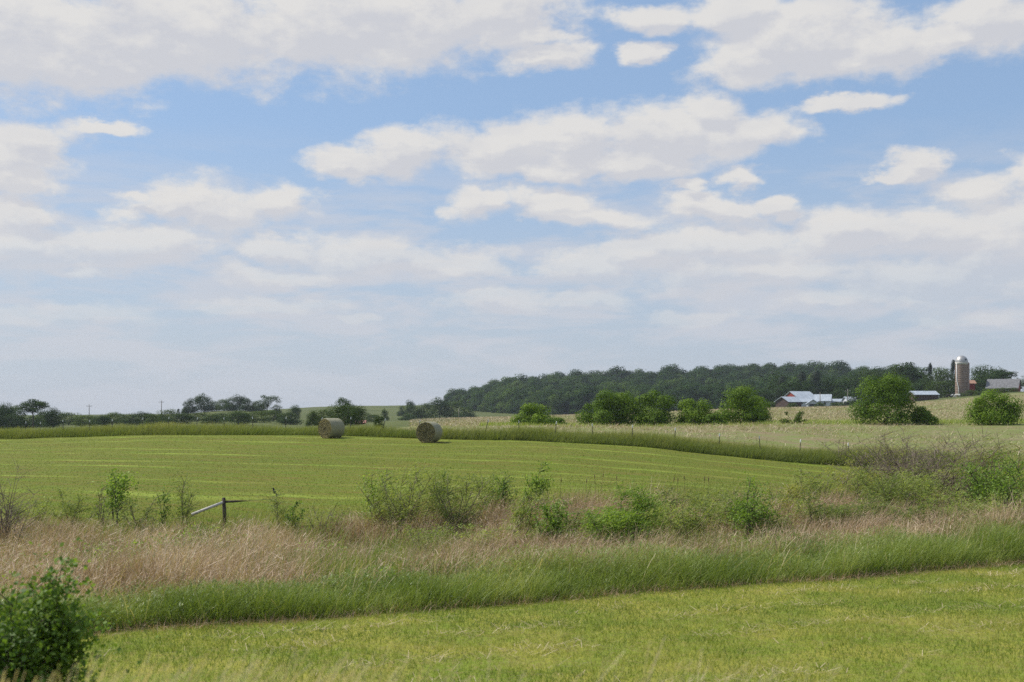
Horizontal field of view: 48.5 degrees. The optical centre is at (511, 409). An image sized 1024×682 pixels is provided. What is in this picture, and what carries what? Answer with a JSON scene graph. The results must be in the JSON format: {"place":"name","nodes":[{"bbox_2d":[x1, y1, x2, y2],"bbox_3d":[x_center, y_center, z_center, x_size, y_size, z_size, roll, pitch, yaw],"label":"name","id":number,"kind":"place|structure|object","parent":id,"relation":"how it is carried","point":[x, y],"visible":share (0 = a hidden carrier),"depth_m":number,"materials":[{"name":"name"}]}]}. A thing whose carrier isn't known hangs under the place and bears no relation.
{"place":"outdoors","nodes":[
{"label":"outdoors","id":0,"kind":"place"},
{"bbox_2d":[0,435,1023,529],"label":"hay field","id":1,"kind":"structure","parent":0,"point":[481,460],"depth_m":61.00,"materials":[{"name":"green plant"}]},
{"bbox_2d":[318,418,344,437],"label":"round bale","id":2,"kind":"object","parent":1,"relation":"on","point":[331,427],"visible":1,"depth_m":79.87,"materials":[{"name":"beige plant"}]},
{"bbox_2d":[415,422,445,442],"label":"round bale","id":3,"kind":"object","parent":1,"relation":"on","point":[427,432],"visible":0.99,"depth_m":76.07,"materials":[{"name":"beige plant"}]},
{"bbox_2d":[0,434,884,521],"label":"hay regrowth","id":4,"kind":"object","parent":1,"relation":"on","point":[359,468],"visible":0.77,"depth_m":60.84,"materials":[{"name":"green plant"}]},
{"bbox_2d":[0,513,1023,634],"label":"tall grass","id":5,"kind":"structure","parent":0,"point":[1014,549],"depth_m":24.64,"materials":[{"name":"green plant"}]},
{"bbox_2d":[0,391,1023,611],"bbox_3d":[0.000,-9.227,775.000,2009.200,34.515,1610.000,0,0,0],"label":"ground","id":6,"kind":"structure","parent":0,"point":[392,421],"depth_m":434.25,"materials":[{"name":"green plant"}]},
{"bbox_2d":[0,458,45,547],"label":"bare shrub","id":7,"kind":"object","parent":6,"relation":"on","point":[8,522],"visible":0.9,"depth_m":37.96,"materials":[{"name":"brown plant"}]},
{"bbox_2d":[2,492,61,523],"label":"willow shrub","id":8,"kind":"object","parent":6,"relation":"on","point":[36,507],"visible":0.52,"depth_m":43.04,"materials":[{"name":"green plant"}]},
{"bbox_2d":[16,399,50,427],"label":"tree","id":9,"kind":"object","parent":6,"relation":"on","point":[35,404],"visible":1,"depth_m":344.47,"materials":[{"name":"green plant"}]},
{"bbox_2d":[0,570,92,681],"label":"leafy shrub","id":10,"kind":"object","parent":6,"relation":"on","point":[15,659],"visible":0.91,"depth_m":12.10,"materials":[{"name":"green plant"}]},
{"bbox_2d":[43,406,67,427],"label":"tree","id":11,"kind":"object","parent":6,"relation":"on","point":[52,416],"visible":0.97,"depth_m":334.30,"materials":[{"name":"green plant"}]},
{"bbox_2d":[47,487,109,525],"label":"willow shrub","id":12,"kind":"object","parent":6,"relation":"on","point":[64,506],"visible":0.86,"depth_m":42.87,"materials":[{"name":"green plant"}]},
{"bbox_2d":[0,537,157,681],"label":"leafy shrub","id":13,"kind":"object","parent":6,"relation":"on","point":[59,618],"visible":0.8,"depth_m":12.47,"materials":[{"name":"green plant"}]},
{"bbox_2d":[88,482,127,527],"bbox_3d":[-15.130,3.707,42.034,1.269,2.090,1.756,0,0,-44],"label":"sapling","id":14,"kind":"object","parent":6,"relation":"on","point":[99,504],"visible":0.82,"depth_m":41.86,"materials":[{"name":"green plant"}]},
{"bbox_2d":[91,465,148,526],"bbox_3d":[-14.966,3.380,43.043,1.856,2.579,1.971,0,0,32],"label":"sapling","id":15,"kind":"object","parent":6,"relation":"on","point":[118,491],"visible":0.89,"depth_m":42.98,"materials":[{"name":"green plant"}]},
{"bbox_2d":[110,487,169,532],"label":"willow shrub","id":16,"kind":"object","parent":6,"relation":"on","point":[130,505],"visible":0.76,"depth_m":41.77,"materials":[{"name":"green plant"}]},
{"bbox_2d":[153,485,173,526],"bbox_3d":[-13.131,3.720,42.969,0.819,1.915,0.755,0,0,0],"label":"sapling","id":17,"kind":"object","parent":6,"relation":"on","point":[165,512],"visible":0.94,"depth_m":42.97,"materials":[{"name":"green plant"}]},
{"bbox_2d":[164,412,195,423],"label":"tree","id":18,"kind":"object","parent":6,"relation":"on","point":[185,417],"visible":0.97,"depth_m":364.84,"materials":[{"name":"green plant"}]},
{"bbox_2d":[162,471,207,526],"bbox_3d":[-12.280,3.473,43.114,1.764,2.290,1.613,0,0,-40],"label":"sapling","id":19,"kind":"object","parent":6,"relation":"on","point":[182,506],"visible":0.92,"depth_m":43.04,"materials":[{"name":"green plant"}]},
{"bbox_2d":[192,393,210,412],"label":"tree","id":20,"kind":"object","parent":6,"relation":"on","point":[200,400],"visible":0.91,"depth_m":568.37,"materials":[{"name":"green plant"}]},
{"bbox_2d":[191,497,268,527],"bbox_3d":[-10.419,4.056,42.574,3.052,1.524,0.167,0,0,-15],"label":"wooden fence corner","id":21,"kind":"object","parent":6,"relation":"on","point":[223,502],"visible":0.88,"depth_m":42.44,"materials":[{"name":"grey wood"}]},
{"bbox_2d":[220,410,253,424],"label":"bush","id":22,"kind":"object","parent":6,"relation":"on","point":[242,415],"visible":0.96,"depth_m":332.86,"materials":[{"name":"green plant"}]},
{"bbox_2d":[237,410,272,422],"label":"bush","id":23,"kind":"object","parent":6,"relation":"on","point":[260,413],"visible":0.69,"depth_m":370.38,"materials":[{"name":"green plant"}]},
{"bbox_2d":[263,486,293,522],"bbox_3d":[-8.812,3.711,42.973,1.333,1.690,1.078,0,0,32],"label":"sapling","id":24,"kind":"object","parent":6,"relation":"on","point":[277,503],"visible":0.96,"depth_m":42.90,"materials":[{"name":"green plant"}]},
{"bbox_2d":[274,412,301,424],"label":"bush","id":25,"kind":"object","parent":6,"relation":"on","point":[289,421],"visible":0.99,"depth_m":354.44,"materials":[{"name":"green plant"}]},
{"bbox_2d":[284,498,308,528],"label":"willow shrub","id":26,"kind":"object","parent":6,"relation":"on","point":[293,518],"visible":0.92,"depth_m":41.99,"materials":[{"name":"green plant"}]},
{"bbox_2d":[299,500,350,539],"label":"willow shrub","id":27,"kind":"object","parent":6,"relation":"on","point":[327,517],"visible":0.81,"depth_m":39.93,"materials":[{"name":"green plant"}]},
{"bbox_2d":[327,403,364,425],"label":"tree","id":28,"kind":"object","parent":6,"relation":"on","point":[346,420],"visible":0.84,"depth_m":199.52,"materials":[{"name":"green plant"}]},
{"bbox_2d":[352,464,406,527],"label":"willow shrub","id":29,"kind":"object","parent":6,"relation":"on","point":[372,489],"visible":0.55,"depth_m":40.89,"materials":[{"name":"green plant"}]},
{"bbox_2d":[339,456,457,534],"bbox_3d":[-3.935,3.150,40.193,4.135,2.992,3.368,0,0,0],"label":"willow shrub","id":30,"kind":"object","parent":6,"relation":"on","point":[408,498],"visible":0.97,"depth_m":39.87,"materials":[{"name":"green plant"}]},
{"bbox_2d":[415,402,436,418],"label":"tree","id":31,"kind":"object","parent":6,"relation":"on","point":[424,414],"visible":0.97,"depth_m":558.47,"materials":[{"name":"green plant"}]},
{"bbox_2d":[403,522,457,558],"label":"willow shrub","id":32,"kind":"object","parent":6,"relation":"on","point":[429,536],"visible":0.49,"depth_m":33.01,"materials":[{"name":"green plant"}]},
{"bbox_2d":[426,398,452,418],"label":"tree","id":33,"kind":"object","parent":6,"relation":"on","point":[442,404],"visible":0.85,"depth_m":597.68,"materials":[{"name":"green plant"}]},
{"bbox_2d":[442,400,465,417],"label":"tree","id":34,"kind":"object","parent":6,"relation":"on","point":[454,404],"visible":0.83,"depth_m":598.43,"materials":[{"name":"green plant"}]},
{"bbox_2d":[411,465,505,536],"bbox_3d":[-1.803,3.229,39.932,3.658,2.690,3.041,0,0,0],"label":"willow shrub","id":35,"kind":"object","parent":6,"relation":"on","point":[449,513],"visible":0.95,"depth_m":39.81,"materials":[{"name":"green plant"}]},
{"bbox_2d":[0,421,963,468],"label":"fence line grass","id":36,"kind":"structure","parent":6,"relation":"on","point":[710,447],"depth_m":78.53,"materials":[{"name":"green plant"}]},
{"bbox_2d":[0,496,971,595],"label":"ditch weeds","id":37,"kind":"object","parent":6,"relation":"on","point":[469,524],"visible":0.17,"depth_m":35.39,"materials":[{"name":"green plant"}]},
{"bbox_2d":[466,467,522,512],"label":"willow shrub","id":38,"kind":"object","parent":6,"relation":"on","point":[492,493],"visible":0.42,"depth_m":42.87,"materials":[{"name":"green plant"}]},
{"bbox_2d":[455,523,540,555],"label":"willow shrub","id":39,"kind":"object","parent":6,"relation":"on","point":[492,535],"visible":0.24,"depth_m":31.79,"materials":[{"name":"green plant"}]},
{"bbox_2d":[1,478,997,540],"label":"field edge weeds","id":40,"kind":"object","parent":6,"relation":"on","point":[283,517],"visible":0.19,"depth_m":43.31,"materials":[{"name":"green plant"}]},
{"bbox_2d":[482,471,522,519],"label":"willow shrub","id":41,"kind":"object","parent":6,"relation":"on","point":[502,488],"visible":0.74,"depth_m":41.65,"materials":[{"name":"green plant"}]},
{"bbox_2d":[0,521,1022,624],"bbox_3d":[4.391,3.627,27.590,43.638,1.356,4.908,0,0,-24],"label":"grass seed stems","id":42,"kind":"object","parent":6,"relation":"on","point":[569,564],"visible":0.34,"depth_m":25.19,"materials":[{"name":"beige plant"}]},
{"bbox_2d":[0,477,1023,609],"bbox_3d":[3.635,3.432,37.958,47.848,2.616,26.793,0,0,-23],"label":"dead reeds","id":43,"kind":"object","parent":6,"relation":"on","point":[215,575],"visible":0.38,"depth_m":31.76,"materials":[{"name":"plant"}]},
{"bbox_2d":[0,480,1023,600],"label":"green reeds","id":44,"kind":"object","parent":6,"relation":"on","point":[345,554],"visible":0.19,"depth_m":32.51,"materials":[{"name":"green plant"}]},
{"bbox_2d":[492,484,553,542],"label":"willow shrub","id":45,"kind":"object","parent":6,"relation":"on","point":[521,513],"visible":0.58,"depth_m":34.92,"materials":[{"name":"green plant"}]},
{"bbox_2d":[514,457,559,508],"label":"willow shrub","id":46,"kind":"object","parent":6,"relation":"on","point":[542,482],"visible":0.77,"depth_m":41.96,"materials":[{"name":"green plant"}]},
{"bbox_2d":[525,498,581,546],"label":"willow shrub","id":47,"kind":"object","parent":6,"relation":"on","point":[554,522],"visible":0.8,"depth_m":33.98,"materials":[{"name":"green plant"}]},
{"bbox_2d":[86,556,1022,638],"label":"grass thatch","id":48,"kind":"object","parent":6,"relation":"on","point":[797,578],"depth_m":23.50,"materials":[{"name":"plant"}]},
{"bbox_2d":[547,491,589,541],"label":"willow shrub","id":49,"kind":"object","parent":6,"relation":"on","point":[573,520],"visible":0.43,"depth_m":36.73,"materials":[{"name":"green plant"}]},
{"bbox_2d":[560,473,692,549],"bbox_3d":[3.226,3.215,33.058,3.404,2.794,3.131,0,0,41],"label":"willow shrub","id":50,"kind":"object","parent":6,"relation":"on","point":[618,518],"visible":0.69,"depth_m":32.91,"materials":[{"name":"green plant"}]},
{"bbox_2d":[624,488,676,537],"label":"willow shrub","id":51,"kind":"object","parent":6,"relation":"on","point":[658,507],"visible":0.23,"depth_m":35.73,"materials":[{"name":"green plant"}]},
{"bbox_2d":[641,485,685,532],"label":"willow shrub","id":52,"kind":"object","parent":6,"relation":"on","point":[673,499],"visible":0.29,"depth_m":37.94,"materials":[{"name":"green plant"}]},
{"bbox_2d":[443,360,927,414],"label":"wood","id":53,"kind":"object","parent":6,"relation":"on","point":[572,393],"visible":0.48,"depth_m":886.64,"materials":[{"name":"green plant"}]},
{"bbox_2d":[655,495,733,545],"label":"willow shrub","id":54,"kind":"object","parent":6,"relation":"on","point":[692,522],"visible":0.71,"depth_m":34.92,"materials":[{"name":"green plant"}]},
{"bbox_2d":[671,484,734,523],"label":"willow shrub","id":55,"kind":"object","parent":6,"relation":"on","point":[697,497],"visible":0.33,"depth_m":39.40,"materials":[{"name":"green plant"}]},
{"bbox_2d":[686,484,766,535],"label":"willow shrub","id":56,"kind":"object","parent":6,"relation":"on","point":[725,510],"visible":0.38,"depth_m":36.74,"materials":[{"name":"green plant"}]},
{"bbox_2d":[714,471,784,539],"bbox_3d":[7.489,3.249,34.871,2.535,2.666,2.311,0,0,0],"label":"willow shrub","id":57,"kind":"object","parent":6,"relation":"on","point":[747,513],"visible":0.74,"depth_m":34.90,"materials":[{"name":"green plant"}]},
{"bbox_2d":[479,417,1023,426],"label":"crop field","id":58,"kind":"structure","parent":6,"relation":"on","point":[817,421],"depth_m":134.69,"materials":[{"name":"green plant"}]},
{"bbox_2d":[727,489,822,536],"bbox_3d":[8.358,3.579,36.309,3.265,1.980,3.430,0,0,0],"label":"willow shrub","id":59,"kind":"object","parent":6,"relation":"on","point":[783,520],"visible":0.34,"depth_m":35.83,"materials":[{"name":"green plant"}]},
{"bbox_2d":[762,370,788,406],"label":"tree","id":60,"kind":"object","parent":6,"relation":"on","point":[773,387],"visible":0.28,"depth_m":520.80,"materials":[{"name":"green plant"}]},
{"bbox_2d":[772,378,804,405],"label":"tree","id":61,"kind":"object","parent":6,"relation":"on","point":[787,387],"visible":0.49,"depth_m":488.31,"materials":[{"name":"green plant"}]},
{"bbox_2d":[774,397,802,406],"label":"barn","id":62,"kind":"structure","parent":6,"relation":"on","point":[782,401],"depth_m":423.26,"materials":[{"name":"metal"}]},
{"bbox_2d":[760,479,823,516],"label":"willow shrub","id":63,"kind":"object","parent":6,"relation":"on","point":[791,487],"visible":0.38,"depth_m":40.00,"materials":[{"name":"green plant"}]},
{"bbox_2d":[784,391,813,398],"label":"barn","id":64,"kind":"structure","parent":6,"relation":"on","point":[803,394],"depth_m":452.64,"materials":[{"name":"white metal"}]},
{"bbox_2d":[788,494,843,528],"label":"willow shrub","id":65,"kind":"object","parent":6,"relation":"on","point":[798,507],"visible":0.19,"depth_m":36.91,"materials":[{"name":"green plant"}]},
{"bbox_2d":[785,458,849,501],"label":"willow shrub","id":66,"kind":"object","parent":6,"relation":"on","point":[814,486],"visible":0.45,"depth_m":42.89,"materials":[{"name":"green plant"}]},
{"bbox_2d":[810,369,824,393],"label":"spruce tree","id":67,"kind":"object","parent":6,"relation":"on","point":[816,374],"visible":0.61,"depth_m":498.74,"materials":[{"name":"green plant"}]},
{"bbox_2d":[820,375,844,397],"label":"tree","id":68,"kind":"object","parent":6,"relation":"on","point":[828,385],"visible":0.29,"depth_m":502.01,"materials":[{"name":"green plant"}]},
{"bbox_2d":[786,480,882,531],"bbox_3d":[10.216,3.383,35.917,3.095,2.378,2.851,0,0,0],"label":"willow shrub","id":69,"kind":"object","parent":6,"relation":"on","point":[835,510],"visible":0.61,"depth_m":35.74,"materials":[{"name":"green plant"}]},
{"bbox_2d":[817,456,890,498],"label":"willow shrub","id":70,"kind":"object","parent":6,"relation":"on","point":[847,478],"visible":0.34,"depth_m":44.23,"materials":[{"name":"green plant"}]},
{"bbox_2d":[830,462,901,505],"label":"willow shrub","id":71,"kind":"object","parent":6,"relation":"on","point":[873,487],"visible":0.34,"depth_m":41.88,"materials":[{"name":"green plant"}]},
{"bbox_2d":[848,479,902,525],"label":"willow shrub","id":72,"kind":"object","parent":6,"relation":"on","point":[872,507],"visible":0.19,"depth_m":37.85,"materials":[{"name":"green plant"}]},
{"bbox_2d":[843,465,946,515],"bbox_3d":[13.826,3.227,41.234,3.658,2.484,3.328,0,0,0],"label":"willow shrub","id":73,"kind":"object","parent":6,"relation":"on","point":[893,493],"visible":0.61,"depth_m":40.77,"materials":[{"name":"green plant"}]},
{"bbox_2d":[870,498,947,529],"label":"willow shrub","id":74,"kind":"object","parent":6,"relation":"on","point":[922,507],"visible":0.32,"depth_m":36.06,"materials":[{"name":"green plant"}]},
{"bbox_2d":[886,362,935,387],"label":"tree","id":75,"kind":"object","parent":6,"relation":"on","point":[909,368],"visible":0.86,"depth_m":502.66,"materials":[{"name":"green plant"}]},
{"bbox_2d":[805,419,1023,504],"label":"bare thicket","id":76,"kind":"object","parent":6,"relation":"on","point":[884,467],"visible":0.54,"depth_m":45.66,"materials":[{"name":"brown plant"}]},
{"bbox_2d":[908,391,939,401],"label":"shed","id":77,"kind":"structure","parent":6,"relation":"on","point":[926,395],"depth_m":411.87,"materials":[{"name":"metal"}]},
{"bbox_2d":[864,455,987,511],"bbox_3d":[15.678,3.015,42.768,5.492,2.654,4.969,0,0,0],"label":"willow shrub","id":78,"kind":"object","parent":6,"relation":"on","point":[923,483],"visible":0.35,"depth_m":43.03,"materials":[{"name":"green plant"}]},
{"bbox_2d":[921,380,954,397],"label":"tree","id":79,"kind":"object","parent":6,"relation":"on","point":[938,390],"visible":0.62,"depth_m":463.04,"materials":[{"name":"green plant"}]},
{"bbox_2d":[928,366,954,397],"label":"tree","id":80,"kind":"object","parent":6,"relation":"on","point":[944,375],"visible":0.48,"depth_m":468.47,"materials":[{"name":"green plant"}]},
{"bbox_2d":[907,501,975,528],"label":"willow shrub","id":81,"kind":"object","parent":6,"relation":"on","point":[930,506],"visible":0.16,"depth_m":35.95,"materials":[{"name":"green plant"}]},
{"bbox_2d":[915,483,994,521],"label":"willow shrub","id":82,"kind":"object","parent":6,"relation":"on","point":[977,506],"visible":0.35,"depth_m":37.19,"materials":[{"name":"green plant"}]},
{"bbox_2d":[955,355,969,396],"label":"silo","id":83,"kind":"object","parent":6,"relation":"on","point":[962,374],"visible":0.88,"depth_m":443.21,"materials":[{"name":"brown concrete"}]},
{"bbox_2d":[939,431,1023,503],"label":"willow shrub","id":84,"kind":"object","parent":6,"relation":"on","point":[990,457],"visible":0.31,"depth_m":46.57,"materials":[{"name":"green plant"}]},
{"bbox_2d":[956,451,1010,505],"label":"willow shrub","id":85,"kind":"object","parent":6,"relation":"on","point":[992,459],"visible":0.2,"depth_m":43.97,"materials":[{"name":"green plant"}]},
{"bbox_2d":[945,447,1023,513],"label":"willow shrub","id":86,"kind":"object","parent":6,"relation":"on","point":[983,491],"visible":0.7,"depth_m":40.02,"materials":[{"name":"green plant"}]},
{"bbox_2d":[962,388,1023,425],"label":"bush","id":87,"kind":"object","parent":6,"relation":"on","point":[985,412],"visible":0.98,"depth_m":127.04,"materials":[{"name":"green plant"}]},
{"bbox_2d":[967,489,1023,518],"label":"willow shrub","id":88,"kind":"object","parent":6,"relation":"on","point":[997,504],"visible":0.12,"depth_m":36.83,"materials":[{"name":"green plant"}]},
{"bbox_2d":[985,379,1021,392],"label":"barn","id":89,"kind":"structure","parent":6,"relation":"on","point":[1000,383],"depth_m":438.02,"materials":[{"name":"grey metal"}]},
{"bbox_2d":[0,0,1023,414],"label":"sky","id":90,"kind":"structure","parent":0,"point":[304,203],"materials":[{"name":"blue"}]},
{"bbox_2d":[0,559,1023,681],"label":"mown verge","id":91,"kind":"structure","parent":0,"point":[626,651],"depth_m":19.33,"materials":[{"name":"plant"}]},
{"bbox_2d":[101,568,1023,681],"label":"cut clippings","id":92,"kind":"object","parent":91,"relation":"on","point":[654,617],"visible":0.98,"depth_m":20.19,"materials":[{"name":"plant"}]},
{"bbox_2d":[388,393,1023,463],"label":"stubble field","id":93,"kind":"structure","parent":0,"point":[777,436],"depth_m":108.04,"materials":[{"name":"beige plant"}]},
{"bbox_2d":[509,402,555,424],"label":"bush","id":94,"kind":"object","parent":93,"relation":"on","point":[537,415],"visible":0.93,"depth_m":138.50,"materials":[{"name":"green plant"}]},
{"bbox_2d":[575,388,626,425],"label":"bush","id":95,"kind":"object","parent":93,"relation":"on","point":[606,413],"visible":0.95,"depth_m":138.91,"materials":[{"name":"green plant"}]},
{"bbox_2d":[609,392,652,425],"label":"bush","id":96,"kind":"object","parent":93,"relation":"on","point":[627,401],"visible":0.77,"depth_m":140.02,"materials":[{"name":"green plant"}]},
{"bbox_2d":[634,388,677,424],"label":"bush","id":97,"kind":"object","parent":93,"relation":"on","point":[657,416],"visible":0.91,"depth_m":139.22,"materials":[{"name":"green plant"}]},
{"bbox_2d":[670,397,716,424],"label":"bush","id":98,"kind":"object","parent":93,"relation":"on","point":[690,413],"visible":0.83,"depth_m":137.96,"materials":[{"name":"green plant"}]},
{"bbox_2d":[699,412,727,424],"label":"bush","id":99,"kind":"object","parent":93,"relation":"on","point":[716,418],"visible":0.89,"depth_m":135.45,"materials":[{"name":"green plant"}]},
{"bbox_2d":[716,384,768,423],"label":"bush","id":100,"kind":"object","parent":93,"relation":"on","point":[739,400],"visible":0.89,"depth_m":138.71,"materials":[{"name":"green plant"}]},
{"bbox_2d":[844,372,919,424],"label":"bush","id":101,"kind":"object","parent":93,"relation":"on","point":[894,391],"visible":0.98,"depth_m":130.75,"materials":[{"name":"green plant"}]},
{"bbox_2d":[910,405,938,424],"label":"bush","id":102,"kind":"object","parent":93,"relation":"on","point":[923,416],"visible":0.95,"depth_m":130.60,"materials":[{"name":"green plant"}]},
{"bbox_2d":[461,428,1023,466],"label":"rough grass","id":103,"kind":"structure","parent":0,"point":[861,450],"depth_m":80.84,"materials":[{"name":"green plant"}]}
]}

